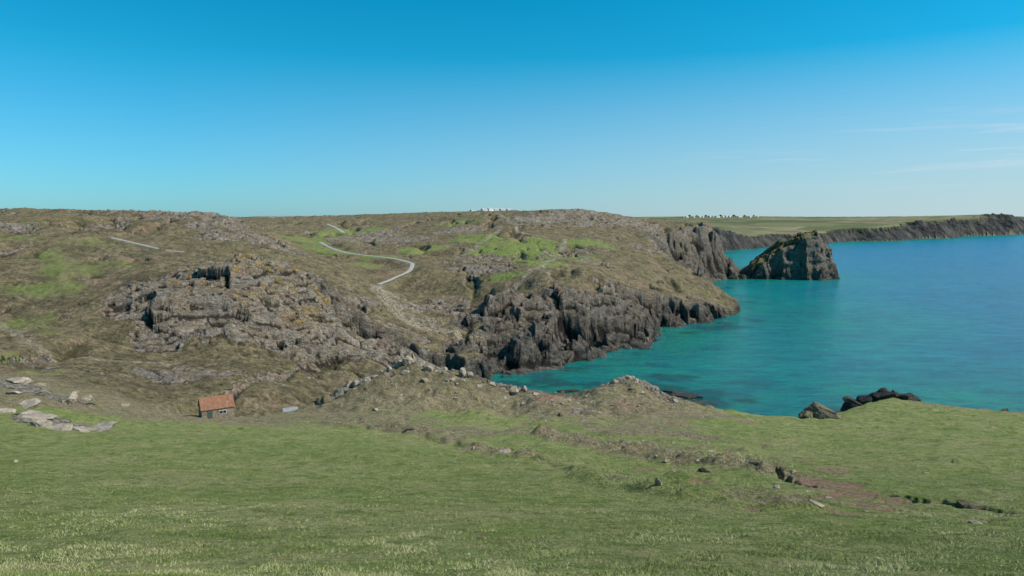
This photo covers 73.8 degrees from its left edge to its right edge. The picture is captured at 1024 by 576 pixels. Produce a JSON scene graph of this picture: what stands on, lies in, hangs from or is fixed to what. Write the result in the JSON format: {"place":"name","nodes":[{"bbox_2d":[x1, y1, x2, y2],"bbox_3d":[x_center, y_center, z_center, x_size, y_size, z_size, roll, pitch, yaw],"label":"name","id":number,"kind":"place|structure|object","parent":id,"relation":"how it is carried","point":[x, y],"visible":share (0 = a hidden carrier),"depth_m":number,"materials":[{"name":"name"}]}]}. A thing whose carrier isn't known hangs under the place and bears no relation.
{"place":"outdoors","nodes":[
{"label":"outdoors","id":0,"kind":"place"},
{"bbox_2d":[0,207,1023,575],"bbox_3d":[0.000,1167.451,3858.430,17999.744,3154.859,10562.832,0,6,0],"label":"ground","id":1,"kind":"structure","parent":0,"point":[264,321],"depth_m":104.19,"materials":[{"name":"green plant"}]},
{"bbox_2d":[0,408,15,412],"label":"boulder","id":2,"kind":"object","parent":1,"relation":"on","point":[4,410],"visible":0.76,"depth_m":82.55,"materials":[{"name":"stone"}]},
{"bbox_2d":[6,390,22,393],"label":"boulder","id":3,"kind":"object","parent":1,"relation":"on","point":[14,392],"visible":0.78,"depth_m":93.88,"materials":[{"name":"stone"}]},
{"bbox_2d":[5,377,33,382],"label":"boulder","id":4,"kind":"object","parent":1,"relation":"on","point":[20,380],"visible":0.98,"depth_m":104.48,"materials":[{"name":"stone"}]},
{"bbox_2d":[13,410,41,414],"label":"boulder","id":5,"kind":"object","parent":1,"relation":"on","point":[30,412],"visible":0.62,"depth_m":82.69,"materials":[{"name":"stone"}]},
{"bbox_2d":[18,398,40,408],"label":"boulder","id":6,"kind":"object","parent":1,"relation":"on","point":[30,403],"visible":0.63,"depth_m":88.01,"materials":[{"name":"stone"}]},
{"bbox_2d":[21,413,57,420],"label":"boulder","id":7,"kind":"object","parent":1,"relation":"on","point":[38,416],"visible":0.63,"depth_m":81.54,"materials":[{"name":"stone"}]},
{"bbox_2d":[29,420,52,427],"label":"boulder","id":8,"kind":"object","parent":1,"relation":"on","point":[43,423],"visible":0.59,"depth_m":74.64,"materials":[{"name":"stone"}]},
{"bbox_2d":[35,383,46,385],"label":"boulder","id":9,"kind":"object","parent":1,"relation":"on","point":[42,384],"visible":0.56,"depth_m":113.27,"materials":[{"name":"stone"}]},
{"bbox_2d":[49,423,72,430],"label":"boulder","id":10,"kind":"object","parent":1,"relation":"on","point":[63,427],"visible":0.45,"depth_m":72.86,"materials":[{"name":"stone"}]},
{"bbox_2d":[62,392,77,403],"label":"boulder","id":11,"kind":"object","parent":1,"relation":"on","point":[67,399],"visible":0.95,"depth_m":99.24,"materials":[{"name":"stone"}]},
{"bbox_2d":[72,426,92,431],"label":"boulder","id":12,"kind":"object","parent":1,"relation":"on","point":[82,429],"visible":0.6,"depth_m":72.89,"materials":[{"name":"stone"}]},
{"bbox_2d":[81,395,94,400],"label":"boulder","id":13,"kind":"object","parent":1,"relation":"on","point":[89,398],"visible":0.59,"depth_m":104.25,"materials":[{"name":"stone"}]},
{"bbox_2d":[90,421,114,431],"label":"boulder","id":14,"kind":"object","parent":1,"relation":"on","point":[104,426],"visible":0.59,"depth_m":74.60,"materials":[{"name":"stone"}]},
{"bbox_2d":[110,237,159,248],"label":"footpath","id":15,"kind":"structure","parent":1,"relation":"on","point":[135,243],"depth_m":301.72,"materials":[{"name":"grey gravel"}]},
{"bbox_2d":[197,394,234,418],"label":"stone hut","id":16,"kind":"object","parent":1,"relation":"on","point":[221,406],"visible":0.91,"depth_m":110.59,"materials":[{"name":"orange tile"}]},
{"bbox_2d":[207,410,212,418],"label":"door","id":17,"kind":"structure","parent":16,"relation":"in","point":[210,413],"depth_m":109.62,"materials":[{"name":"grey wood"}]},
{"bbox_2d":[219,409,226,413],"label":"window","id":18,"kind":"structure","parent":16,"relation":"in","point":[220,411],"depth_m":110.60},
{"bbox_2d":[282,406,297,411],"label":"shed","id":19,"kind":"structure","parent":1,"relation":"on","point":[288,409],"depth_m":118.28,"materials":[{"name":"stone"}]},
{"bbox_2d":[320,393,331,403],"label":"boulder","id":20,"kind":"object","parent":1,"relation":"on","point":[326,398],"visible":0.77,"depth_m":118.61,"materials":[{"name":"beige stone"}]},
{"bbox_2d":[345,381,352,387],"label":"boulder","id":21,"kind":"object","parent":1,"relation":"on","point":[349,384],"visible":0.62,"depth_m":123.67,"materials":[{"name":"stone"}]},
{"bbox_2d":[353,379,358,386],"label":"boulder","id":22,"kind":"object","parent":1,"relation":"on","point":[355,382],"visible":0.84,"depth_m":123.21,"materials":[{"name":"stone"}]},
{"bbox_2d":[319,242,411,262],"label":"footpath","id":23,"kind":"structure","parent":1,"relation":"on","point":[322,243],"depth_m":451.23,"materials":[{"name":"grey gravel"}]},
{"bbox_2d":[362,376,370,381],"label":"boulder","id":24,"kind":"object","parent":1,"relation":"on","point":[367,379],"visible":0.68,"depth_m":122.33,"materials":[{"name":"stone"}]},
{"bbox_2d":[386,366,391,372],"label":"boulder","id":25,"kind":"object","parent":1,"relation":"on","point":[389,369],"visible":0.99,"depth_m":124.04,"materials":[{"name":"stone"}]},
{"bbox_2d":[378,263,413,283],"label":"footpath","id":26,"kind":"structure","parent":1,"relation":"on","point":[411,267],"depth_m":377.48,"materials":[{"name":"grey gravel"}]},
{"bbox_2d":[394,360,401,367],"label":"boulder","id":27,"kind":"object","parent":1,"relation":"on","point":[398,364],"visible":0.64,"depth_m":128.19,"materials":[{"name":"stone"}]},
{"bbox_2d":[402,370,409,374],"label":"boulder","id":28,"kind":"object","parent":1,"relation":"on","point":[404,372],"visible":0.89,"depth_m":123.53,"materials":[{"name":"stone"}]},
{"bbox_2d":[401,356,413,365],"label":"boulder","id":29,"kind":"object","parent":1,"relation":"on","point":[407,360],"visible":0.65,"depth_m":127.65,"materials":[{"name":"stone"}]},
{"bbox_2d":[416,361,424,366],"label":"boulder","id":30,"kind":"object","parent":1,"relation":"on","point":[421,363],"visible":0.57,"depth_m":127.02,"materials":[{"name":"stone"}]},
{"bbox_2d":[423,366,433,371],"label":"boulder","id":31,"kind":"object","parent":1,"relation":"on","point":[429,368],"visible":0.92,"depth_m":124.37,"materials":[{"name":"stone"}]},
{"bbox_2d":[439,367,447,373],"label":"boulder","id":32,"kind":"object","parent":1,"relation":"on","point":[443,370],"visible":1,"depth_m":124.37,"materials":[{"name":"stone"}]},
{"bbox_2d":[459,367,466,377],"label":"boulder","id":33,"kind":"object","parent":1,"relation":"on","point":[462,371],"visible":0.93,"depth_m":130.45,"materials":[{"name":"stone"}]},
{"bbox_2d":[466,372,473,377],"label":"boulder","id":34,"kind":"object","parent":1,"relation":"on","point":[470,375],"visible":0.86,"depth_m":127.62,"materials":[{"name":"stone"}]},
{"bbox_2d":[499,449,510,453],"bbox_3d":[-0.527,12.117,50.208,1.004,0.410,1.058,13,16,32],"label":"boulder","id":35,"kind":"object","parent":1,"relation":"on","point":[505,451],"visible":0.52,"depth_m":50.09,"materials":[{"name":"stone"}]},
{"bbox_2d":[0,429,1023,575],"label":"grass","id":36,"kind":"structure","parent":1,"relation":"on","point":[171,572],"depth_m":15.75,"materials":[{"name":"green plant"}]},
{"bbox_2d":[510,386,518,394],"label":"boulder","id":37,"kind":"object","parent":1,"relation":"on","point":[514,390],"visible":0.98,"depth_m":122.64,"materials":[{"name":"stone"}]},
{"bbox_2d":[655,477,662,485],"bbox_3d":[6.484,8.802,30.251,0.412,0.953,0.398,-8,13,15],"label":"boulder","id":38,"kind":"object","parent":1,"relation":"on","point":[658,482],"visible":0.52,"depth_m":30.10,"materials":[{"name":"stone"}]},
{"bbox_2d":[697,467,710,472],"bbox_3d":[12.016,11.527,42.601,0.630,0.702,0.792,-5,8,-39],"label":"boulder","id":39,"kind":"object","parent":1,"relation":"on","point":[703,470],"visible":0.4,"depth_m":42.48,"materials":[{"name":"grey stone"}]},
{"bbox_2d":[738,275,746,278],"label":"boulder","id":40,"kind":"object","parent":1,"relation":"on","point":[742,276],"visible":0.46,"depth_m":672.95,"materials":[{"name":"grey stone"}]},
{"bbox_2d":[748,459,761,464],"bbox_3d":[15.489,11.065,43.404,0.976,0.194,0.999,-9,-1,-34],"label":"boulder","id":41,"kind":"object","parent":1,"relation":"on","point":[756,461],"visible":1,"depth_m":43.24,"materials":[{"name":"grey stone"}]},
{"bbox_2d":[798,410,812,418],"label":"boulder","id":42,"kind":"object","parent":1,"relation":"on","point":[805,414],"visible":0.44,"depth_m":99.32,"materials":[{"name":"grey stone"}]},
{"bbox_2d":[809,499,823,506],"bbox_3d":[10.872,7.701,24.375,0.414,0.125,0.537,6,11,-19],"label":"boulder","id":43,"kind":"object","parent":1,"relation":"on","point":[817,503],"visible":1,"depth_m":24.28,"materials":[{"name":"stone"}]},
{"bbox_2d":[798,401,842,418],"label":"boulder","id":44,"kind":"object","parent":1,"relation":"on","point":[819,411],"visible":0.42,"depth_m":99.17,"materials":[{"name":"grey stone"}]},
{"bbox_2d":[840,402,850,411],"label":"boulder","id":45,"kind":"object","parent":1,"relation":"on","point":[845,407],"visible":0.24,"depth_m":128.01,"materials":[{"name":"grey stone"}]},
{"bbox_2d":[842,396,862,407],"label":"boulder","id":46,"kind":"object","parent":1,"relation":"on","point":[850,402],"visible":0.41,"depth_m":127.06,"materials":[{"name":"grey stone"}]},
{"bbox_2d":[856,395,867,404],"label":"boulder","id":47,"kind":"object","parent":1,"relation":"on","point":[860,398],"visible":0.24,"depth_m":127.67,"materials":[{"name":"grey stone"}]},
{"bbox_2d":[861,396,876,403],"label":"boulder","id":48,"kind":"object","parent":1,"relation":"on","point":[867,399],"visible":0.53,"depth_m":126.39,"materials":[{"name":"grey stone"}]},
{"bbox_2d":[876,387,889,391],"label":"boulder","id":49,"kind":"object","parent":1,"relation":"on","point":[884,389],"visible":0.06,"depth_m":129.58,"materials":[{"name":"grey stone"}]},
{"bbox_2d":[871,392,899,399],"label":"boulder","id":50,"kind":"object","parent":1,"relation":"on","point":[880,395],"visible":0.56,"depth_m":125.51,"materials":[{"name":"grey stone"}]},
{"bbox_2d":[896,394,910,399],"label":"boulder","id":51,"kind":"object","parent":1,"relation":"on","point":[904,396],"visible":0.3,"depth_m":124.75,"materials":[{"name":"grey stone"}]},
{"bbox_2d":[906,393,917,400],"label":"boulder","id":52,"kind":"object","parent":1,"relation":"on","point":[913,398],"visible":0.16,"depth_m":126.97,"materials":[{"name":"grey stone"}]},
{"bbox_2d":[956,499,976,506],"bbox_3d":[19.125,9.046,28.624,0.803,0.258,0.813,5,8,41],"label":"boulder","id":53,"kind":"object","parent":1,"relation":"on","point":[960,502],"visible":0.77,"depth_m":28.59,"materials":[{"name":"grey stone"}]},
{"bbox_2d":[968,520,982,523],"bbox_3d":[13.785,6.981,20.263,0.321,0.152,0.408,6,1,-14],"label":"boulder","id":54,"kind":"object","parent":1,"relation":"on","point":[974,521],"visible":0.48,"depth_m":20.23,"materials":[{"name":"stone"}]},
{"bbox_2d":[0,0,1023,216],"label":"sky","id":55,"kind":"structure","parent":0,"point":[235,108],"materials":[{"name":"blue"}]},
{"bbox_2d":[490,234,1023,416],"bbox_3d":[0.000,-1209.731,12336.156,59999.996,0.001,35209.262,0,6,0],"label":"sea","id":56,"kind":"structure","parent":0,"point":[939,321],"depth_m":335.32,"materials":[{"name":"liquid"}]},
{"bbox_2d":[556,388,579,392],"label":"boulder","id":57,"kind":"object","parent":56,"relation":"in","point":[570,390],"visible":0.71,"depth_m":236.21,"materials":[{"name":"grey stone"}]},
{"bbox_2d":[628,343,650,348],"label":"boulder","id":58,"kind":"object","parent":56,"relation":"in","point":[639,346],"visible":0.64,"depth_m":315.63,"materials":[{"name":"grey stone"}]},
{"bbox_2d":[660,390,675,394],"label":"boulder","id":59,"kind":"object","parent":56,"relation":"in","point":[668,392],"visible":0.38,"depth_m":232.90,"materials":[{"name":"grey stone"}]},
{"bbox_2d":[669,392,695,397],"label":"boulder","id":60,"kind":"object","parent":56,"relation":"in","point":[680,394],"visible":0.51,"depth_m":229.94,"materials":[{"name":"grey stone"}]},
{"bbox_2d":[683,395,703,398],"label":"boulder","id":61,"kind":"object","parent":56,"relation":"in","point":[693,397],"visible":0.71,"depth_m":227.76,"materials":[{"name":"grey stone"}]},
{"bbox_2d":[727,274,737,279],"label":"boulder","id":62,"kind":"object","parent":56,"relation":"in","point":[733,276],"visible":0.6,"depth_m":667.96,"materials":[{"name":"grey stone"}]},
{"bbox_2d":[740,230,839,280],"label":"sea stack","id":63,"kind":"object","parent":56,"relation":"in","point":[805,256],"visible":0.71,"depth_m":666.09,"materials":[{"name":"grey stone"}]}
]}

